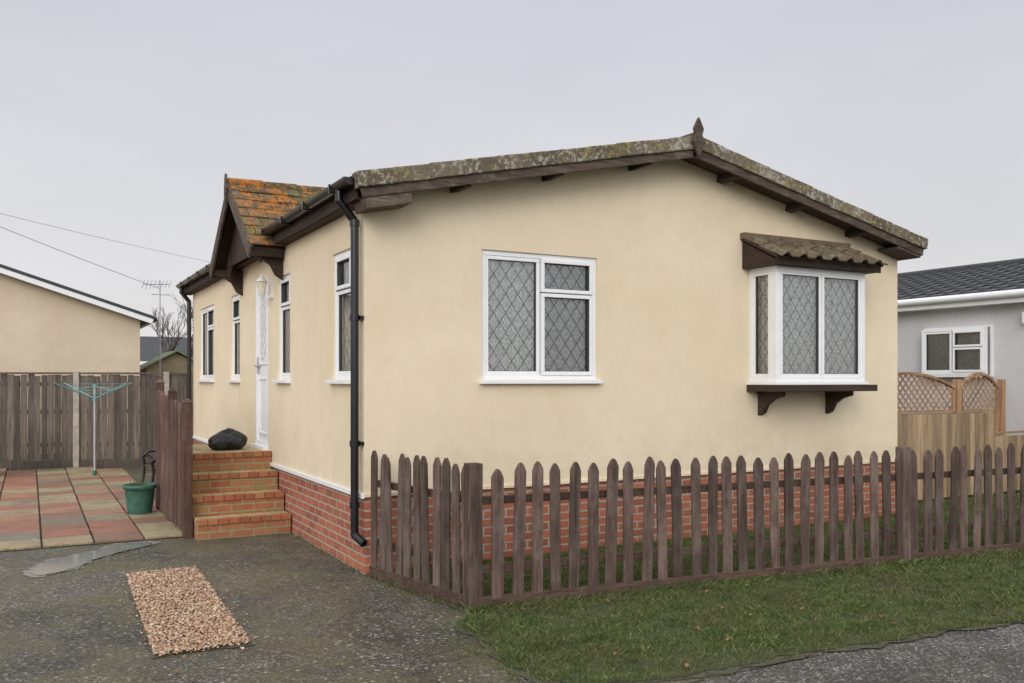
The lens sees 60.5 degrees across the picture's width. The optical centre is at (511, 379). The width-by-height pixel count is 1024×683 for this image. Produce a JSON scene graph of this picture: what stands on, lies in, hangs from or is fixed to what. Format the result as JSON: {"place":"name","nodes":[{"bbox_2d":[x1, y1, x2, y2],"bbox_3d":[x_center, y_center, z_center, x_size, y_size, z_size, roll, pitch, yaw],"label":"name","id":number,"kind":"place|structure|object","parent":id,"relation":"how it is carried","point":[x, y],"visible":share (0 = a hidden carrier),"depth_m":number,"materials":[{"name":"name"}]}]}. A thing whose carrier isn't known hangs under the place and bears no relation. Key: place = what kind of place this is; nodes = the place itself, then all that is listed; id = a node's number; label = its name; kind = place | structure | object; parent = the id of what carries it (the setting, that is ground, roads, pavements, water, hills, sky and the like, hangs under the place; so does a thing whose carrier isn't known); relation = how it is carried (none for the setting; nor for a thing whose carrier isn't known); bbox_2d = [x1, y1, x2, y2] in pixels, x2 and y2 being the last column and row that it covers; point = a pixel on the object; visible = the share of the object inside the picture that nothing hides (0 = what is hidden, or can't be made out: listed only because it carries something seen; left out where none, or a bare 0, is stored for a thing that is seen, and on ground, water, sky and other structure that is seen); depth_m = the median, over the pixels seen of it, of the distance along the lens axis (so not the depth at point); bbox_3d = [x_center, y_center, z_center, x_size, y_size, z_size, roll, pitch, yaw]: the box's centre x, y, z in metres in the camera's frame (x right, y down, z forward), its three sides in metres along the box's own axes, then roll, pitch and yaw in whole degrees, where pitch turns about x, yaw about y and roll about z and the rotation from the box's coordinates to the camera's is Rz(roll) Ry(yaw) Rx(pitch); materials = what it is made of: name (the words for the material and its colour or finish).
{"place":"outdoors","nodes":[
{"label":"outdoors","id":0,"kind":"place"},
{"bbox_2d":[0,437,150,469],"bbox_3d":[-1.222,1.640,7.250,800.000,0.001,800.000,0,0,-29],"label":"ground","id":1,"kind":"structure","parent":0,"point":[96,468],"depth_m":18.34,"materials":[{"name":"grey concrete"}]},
{"bbox_2d":[0,264,156,454],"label":"neighbour bungalow","id":2,"kind":"object","parent":1,"relation":"on","point":[47,325],"visible":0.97,"depth_m":19.20,"materials":[{"name":"paint"}]},
{"bbox_2d":[0,372,193,469],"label":"panel fence","id":3,"kind":"object","parent":1,"relation":"on","point":[73,413],"visible":0.52,"depth_m":15.94,"materials":[{"name":"wood"}]},
{"bbox_2d":[142,279,170,375],"bbox_3d":[-8.892,-0.447,21.976,0.210,4.114,0.710,0,0,44],"label":"tv antenna","id":4,"kind":"object","parent":1,"relation":"on","point":[160,287],"visible":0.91,"depth_m":22.00,"materials":[{"name":"metal"}]},
{"bbox_2d":[140,336,192,364],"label":"distant bungalow","id":5,"kind":"object","parent":1,"relation":"on","point":[149,348],"visible":0.1,"depth_m":42.14,"materials":[{"name":"stone"}]},
{"bbox_2d":[149,293,192,356],"bbox_3d":[-12.530,-0.943,34.827,3.337,5.105,3.737,0,0,43],"label":"bare tree","id":6,"kind":"object","parent":1,"relation":"on","point":[163,324],"visible":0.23,"depth_m":34.19,"materials":[{"name":"brown plant"}]},
{"bbox_2d":[194,439,894,573],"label":"brick plinth","id":7,"kind":"structure","parent":1,"relation":"on","point":[320,516],"depth_m":8.43,"materials":[{"name":"red brick"}]},
{"bbox_2d":[193,436,894,498],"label":"base trim","id":8,"kind":"structure","parent":7,"relation":"on","point":[323,482],"depth_m":8.55,"materials":[{"name":"white plastic"}]},
{"bbox_2d":[193,159,896,493],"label":"walls","id":9,"kind":"structure","parent":7,"relation":"on","point":[660,243],"depth_m":8.54,"materials":[{"name":"beige paint"}]},
{"bbox_2d":[196,305,213,381],"bbox_3d":[-4.753,-0.552,13.707,0.135,1.175,1.300,0,0,-29],"label":"side window frame","id":10,"kind":"object","parent":9,"relation":"on","point":[207,378],"visible":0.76,"depth_m":13.83,"materials":[{"name":"white plastic"}]},
{"bbox_2d":[204,311,212,374],"bbox_3d":[-4.721,-0.570,13.725,0.001,0.982,1.082,0,0,-29],"label":"side window glass","id":11,"kind":"object","parent":10,"relation":"attached to","point":[205,344],"visible":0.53,"depth_m":14.00,"materials":[{"name":"black glass"}]},
{"bbox_2d":[203,310,213,374],"bbox_3d":[-4.724,-0.570,13.723,0.056,0.985,1.086,0,0,-29],"label":"side window leading","id":12,"kind":"object","parent":10,"relation":"attached to","point":[209,349],"visible":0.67,"depth_m":13.68,"materials":[{"name":"metal"}]},
{"bbox_2d":[212,312,213,374],"bbox_3d":[-4.615,-0.570,13.783,0.180,1.160,1.260,0,0,-29],"label":"side window curtain","id":13,"kind":"object","parent":10,"relation":"hanging from","point":[213,347],"visible":0.02,"depth_m":13.67,"materials":[{"name":"fabric"}]},
{"bbox_2d":[226,294,239,382],"bbox_3d":[-3.702,-0.552,11.792,0.135,1.175,0.650,0,0,-29],"label":"side window frame","id":14,"kind":"object","parent":9,"relation":"on","point":[236,377],"visible":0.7,"depth_m":11.94,"materials":[{"name":"white plastic"}]},
{"bbox_2d":[233,300,239,373],"bbox_3d":[-3.672,-0.570,11.808,0.056,0.985,0.436,0,0,-29],"label":"side window leading","id":15,"kind":"object","parent":14,"relation":"attached to","point":[235,308],"visible":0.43,"depth_m":11.99,"materials":[{"name":"metal"}]},
{"bbox_2d":[238,324,239,373],"bbox_3d":[-3.564,-0.570,11.868,0.180,1.160,0.610,0,0,-29],"label":"side window curtain","id":16,"kind":"object","parent":14,"relation":"hanging from","point":[239,348],"visible":0.02,"depth_m":12.03,"materials":[{"name":"fabric"}]},
{"bbox_2d":[209,174,288,295],"bbox_3d":[-2.200,-1.755,10.922,2.660,1.327,2.401,0,0,-29],"label":"porch timber","id":17,"kind":"object","parent":9,"relation":"attached to","point":[235,248],"visible":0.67,"depth_m":10.62,"materials":[{"name":"brown wood"}]},
{"bbox_2d":[216,178,326,259],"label":"porch roof tiles","id":18,"kind":"object","parent":17,"relation":"on","point":[273,200],"visible":0.21,"depth_m":10.17,"materials":[{"name":"orange tile"}]},
{"bbox_2d":[250,278,267,449],"bbox_3d":[-2.970,-0.185,10.454,0.140,2.010,0.680,0,0,-29],"label":"front door","id":19,"kind":"structure","parent":9,"relation":"attached to","point":[261,365],"depth_m":10.52,"materials":[{"name":"white plastic"}]},
{"bbox_2d":[255,274,272,300],"bbox_3d":[-2.807,-1.050,9.939,0.190,0.299,0.140,0,0,-29],"label":"porch lantern","id":20,"kind":"object","parent":9,"relation":"attached to","point":[261,280],"visible":1,"depth_m":9.90,"materials":[{"name":"white plastic"}]},
{"bbox_2d":[272,274,290,382],"bbox_3d":[-2.467,-0.552,9.544,0.135,1.175,0.580,0,0,-29],"label":"side window frame","id":21,"kind":"object","parent":9,"relation":"on","point":[284,377],"visible":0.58,"depth_m":9.69,"materials":[{"name":"white plastic"}]},
{"bbox_2d":[281,281,289,372],"bbox_3d":[-2.438,-0.570,9.560,0.056,0.985,0.366,0,0,-29],"label":"side window leading","id":22,"kind":"object","parent":21,"relation":"attached to","point":[283,293],"visible":0.52,"depth_m":9.71,"materials":[{"name":"metal"}]},
{"bbox_2d":[287,284,289,371],"bbox_3d":[-2.329,-0.570,9.620,0.179,1.160,0.540,0,0,-29],"label":"side window curtain","id":23,"kind":"object","parent":21,"relation":"hanging from","point":[288,341],"visible":0.06,"depth_m":9.74,"materials":[{"name":"fabric"}]},
{"bbox_2d":[326,249,350,383],"bbox_3d":[-1.498,-0.552,7.777,0.135,1.175,0.590,0,0,-29],"label":"side window frame","id":24,"kind":"object","parent":9,"relation":"on","point":[342,377],"visible":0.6,"depth_m":7.90,"materials":[{"name":"white plastic"}]},
{"bbox_2d":[337,258,350,370],"bbox_3d":[-1.468,-0.570,7.793,0.056,0.985,0.376,0,0,-29],"label":"side window leading","id":25,"kind":"object","parent":24,"relation":"attached to","point":[340,279],"visible":0.57,"depth_m":7.95,"materials":[{"name":"metal"}]},
{"bbox_2d":[343,262,350,370],"bbox_3d":[-1.359,-0.570,7.853,0.180,1.160,0.550,0,0,-29],"label":"side window curtain","id":26,"kind":"object","parent":24,"relation":"hanging from","point":[347,309],"visible":0.12,"depth_m":7.95,"materials":[{"name":"fabric"}]},
{"bbox_2d":[479,249,602,383],"bbox_3d":[0.266,-0.562,8.081,1.290,1.195,0.135,0,0,-29],"label":"front window frame","id":27,"kind":"object","parent":9,"relation":"on","point":[540,375],"visible":0.98,"depth_m":8.09,"materials":[{"name":"white plastic"}]},
{"bbox_2d":[488,260,586,370],"bbox_3d":[0.191,-0.580,8.220,1.250,1.180,0.180,0,0,-29],"label":"front window curtain","id":28,"kind":"object","parent":27,"relation":"attached to","point":[517,322],"visible":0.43,"depth_m":8.13,"materials":[{"name":"fabric"}]},
{"bbox_2d":[488,259,588,371],"bbox_3d":[0.250,-0.580,8.111,1.076,1.005,0.056,0,0,-29],"label":"front window leading","id":29,"kind":"object","parent":27,"relation":"attached to","point":[586,321],"visible":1,"depth_m":8.15,"materials":[{"name":"metal"}]},
{"bbox_2d":[176,176,915,546],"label":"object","id":30,"kind":"object","parent":9,"relation":"attached to","point":[342,202],"visible":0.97,"depth_m":7.25,"materials":[{"name":"black plastic"}]},
{"bbox_2d":[186,150,923,295],"bbox_3d":[-0.429,-1.852,12.631,6.927,0.982,9.264,0,0,-29],"label":"roof structure","id":31,"kind":"object","parent":9,"relation":"attached to","point":[382,199],"visible":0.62,"depth_m":8.46,"materials":[{"name":"brown wood"}]},
{"bbox_2d":[352,136,927,249],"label":"verge tiles","id":32,"kind":"object","parent":31,"relation":"attached to","point":[394,175],"visible":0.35,"depth_m":8.06,"materials":[{"name":"grey tile"}]},
{"bbox_2d":[681,132,693,138],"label":"ridge tiles","id":33,"kind":"object","parent":31,"relation":"on","point":[691,134],"visible":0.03,"depth_m":8.56,"materials":[{"name":"tile"}]},
{"bbox_2d":[691,117,704,158],"bbox_3d":[1.809,-2.350,8.523,0.148,0.396,0.035,0,0,-29],"label":"ridge finial","id":34,"kind":"object","parent":31,"relation":"attached to","point":[698,142],"visible":1,"depth_m":8.51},
{"bbox_2d":[747,382,877,415],"bbox_3d":[3.226,0.200,9.413,1.440,0.358,0.490,0,0,-29],"label":"bay base","id":35,"kind":"object","parent":9,"relation":"attached to","point":[769,393],"visible":0.98,"depth_m":9.24,"materials":[{"name":"brown wood"}]},
{"bbox_2d":[749,266,772,381],"bbox_3d":[2.615,-0.575,9.162,0.060,1.190,0.339,0,0,-29],"label":"bay side frame","id":36,"kind":"object","parent":35,"relation":"on","point":[753,275],"visible":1,"depth_m":9.23,"materials":[{"name":"white plastic"}]},
{"bbox_2d":[756,275,767,373],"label":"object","id":37,"kind":"object","parent":36,"relation":"in","point":[757,325],"visible":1,"depth_m":9.23,"materials":[{"name":"grey metal"}]},
{"bbox_2d":[772,265,864,381],"bbox_3d":[3.260,-0.575,9.289,1.320,1.190,0.060,0,0,-29],"label":"bay front frame","id":38,"kind":"object","parent":35,"relation":"on","point":[778,272],"visible":1,"depth_m":9.24,"materials":[{"name":"white plastic"}]},
{"bbox_2d":[783,274,857,373],"bbox_3d":[3.257,-0.575,9.293,1.136,1.025,0.038,0,0,-29],"label":"bay front leading","id":39,"kind":"object","parent":38,"relation":"in","point":[855,323],"visible":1,"depth_m":9.28,"materials":[{"name":"grey metal"}]},
{"bbox_2d":[740,232,887,273],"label":"bay roof","id":40,"kind":"structure","parent":9,"relation":"attached to","point":[805,253],"depth_m":9.19,"materials":[{"name":"tile"}]},
{"bbox_2d":[369,443,1023,611],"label":"picket fence","id":41,"kind":"object","parent":1,"relation":"on","point":[905,532],"visible":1,"depth_m":6.80,"materials":[{"name":"brown wood"}]},
{"bbox_2d":[897,258,1023,434],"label":"grey bungalow","id":42,"kind":"object","parent":1,"relation":"on","point":[962,322],"visible":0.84,"depth_m":14.01,"materials":[{"name":"paint"}]},
{"bbox_2d":[922,327,987,376],"bbox_3d":[7.017,-0.432,13.964,0.072,0.775,1.160,0,0,-29],"label":"window frame","id":43,"kind":"structure","parent":42,"relation":"in","point":[983,331],"depth_m":13.87,"materials":[{"name":"white plastic"}]},
{"bbox_2d":[897,408,1023,499],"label":"closeboard fence","id":44,"kind":"object","parent":1,"relation":"on","point":[921,434],"visible":0.54,"depth_m":11.74,"materials":[{"name":"beige wood"}]},
{"bbox_2d":[897,372,1005,435],"bbox_3d":[5.918,0.775,12.425,3.390,1.770,0.080,0,0,-29],"label":"trellis fence","id":45,"kind":"object","parent":44,"relation":"on","point":[956,399],"visible":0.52,"depth_m":12.68,"materials":[{"name":"brown wood"}]},
{"bbox_2d":[0,467,181,551],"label":"paved patio","id":46,"kind":"structure","parent":0,"point":[63,522],"depth_m":10.53,"materials":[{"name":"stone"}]},
{"bbox_2d":[54,382,131,475],"bbox_3d":[-6.889,0.826,14.497,1.059,1.568,1.060,0,0,-19],"label":"rotary clothes dryer","id":47,"kind":"object","parent":46,"relation":"on","point":[94,397],"visible":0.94,"depth_m":14.48,"materials":[{"name":"metal"}]},
{"bbox_2d":[123,474,156,513],"bbox_3d":[-4.429,1.351,10.451,0.380,0.459,0.380,0,0,-29],"label":"plant pot","id":48,"kind":"object","parent":46,"relation":"on","point":[139,496],"visible":1,"depth_m":10.33,"materials":[{"name":"green plastic"}]},
{"bbox_2d":[142,450,155,482],"bbox_3d":[-4.684,1.202,11.851,0.516,0.760,1.040,0,0,-29],"label":"garden hose","id":49,"kind":"object","parent":46,"relation":"on","point":[152,467],"visible":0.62,"depth_m":12.16,"materials":[{"name":"black plastic"}]},
{"bbox_2d":[156,379,193,538],"bbox_3d":[-3.828,0.806,9.897,0.107,1.648,2.257,0,0,-29],"label":"fence","id":50,"kind":"object","parent":46,"relation":"on","point":[174,460],"visible":0.96,"depth_m":9.46,"materials":[{"name":"red wood"}]},
{"bbox_3d":[-12.821,-1.490,10.008,1.000,6.200,0.251,0,0,-29],"label":"utility pole","id":51,"kind":"object","parent":46,"relation":"on","visible":0},
{"bbox_2d":[0,213,208,288],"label":"overhead wires","id":52,"kind":"object","parent":51,"relation":"attached to","point":[83,259],"visible":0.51,"depth_m":20.91,"materials":[{"name":"metal"}]},
{"bbox_2d":[123,467,155,499],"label":"side path","id":53,"kind":"structure","parent":0,"point":[134,473],"depth_m":14.93,"materials":[{"name":"concrete"}]},
{"bbox_2d":[140,350,192,436],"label":"garden shed","id":54,"kind":"structure","parent":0,"point":[174,361],"depth_m":24.99,"materials":[{"name":"brown wood"}]},
{"bbox_2d":[0,532,834,682],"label":"driveway","id":55,"kind":"structure","parent":0,"point":[359,627],"depth_m":5.78,"materials":[{"name":"grey asphalt"}]},
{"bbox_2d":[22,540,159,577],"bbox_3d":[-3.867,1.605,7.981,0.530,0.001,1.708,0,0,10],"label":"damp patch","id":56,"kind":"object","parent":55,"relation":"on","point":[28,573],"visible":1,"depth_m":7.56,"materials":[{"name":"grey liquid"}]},
{"bbox_2d":[31,542,151,574],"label":"puddle","id":57,"kind":"object","parent":55,"relation":"on","point":[60,564],"visible":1,"depth_m":7.88,"materials":[{"name":"grey liquid"}]},
{"bbox_2d":[92,566,266,658],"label":"gravel","id":58,"kind":"structure","parent":55,"relation":"on","point":[159,581],"depth_m":6.00,"materials":[{"name":"beige gravel"}]},
{"bbox_2d":[193,444,290,539],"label":"brick steps","id":59,"kind":"structure","parent":55,"relation":"on","point":[237,493],"depth_m":9.38,"materials":[{"name":"orange brick"}]},
{"bbox_2d":[208,427,247,450],"bbox_3d":[-3.310,0.683,10.233,0.440,0.263,0.359,0,0,-29],"label":"black bin bag","id":60,"kind":"object","parent":59,"relation":"on","point":[227,439],"visible":1,"depth_m":10.12,"materials":[{"name":"black plastic"}]},
{"bbox_2d":[46,544,1022,679],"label":"fallen leaves","id":61,"kind":"object","parent":55,"relation":"on","point":[698,628],"visible":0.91,"depth_m":5.83,"materials":[{"name":"brown plant"}]},
{"bbox_2d":[0,0,1023,336],"label":"sky","id":62,"kind":"structure","parent":0,"point":[124,121],"materials":[{"name":"grey"}]},
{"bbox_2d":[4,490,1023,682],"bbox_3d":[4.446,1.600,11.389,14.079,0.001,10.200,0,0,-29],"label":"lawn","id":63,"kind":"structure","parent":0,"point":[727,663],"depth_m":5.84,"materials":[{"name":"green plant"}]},
{"bbox_2d":[364,574,1023,682],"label":"verge soil","id":64,"kind":"structure","parent":0,"point":[763,663],"depth_m":5.13,"materials":[{"name":"brown soil"}]},
{"bbox_2d":[759,276,767,373],"bbox_3d":[2.664,-0.575,9.182,0.043,1.110,0.250,0,0,-29],"label":"bay side curtain","id":65,"kind":"object","parent":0,"point":[763,286],"visible":0.29,"depth_m":9.21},
{"bbox_2d":[783,275,854,373],"bbox_3d":[3.235,-0.575,9.334,1.200,1.110,0.044,0,0,-29],"label":"bay front curtain","id":66,"kind":"object","parent":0,"point":[833,318],"visible":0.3,"depth_m":9.31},
{"bbox_2d":[689,623,1023,682],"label":"road","id":67,"kind":"structure","parent":0,"point":[991,655],"depth_m":4.98,"materials":[{"name":"grey asphalt"}]}
]}

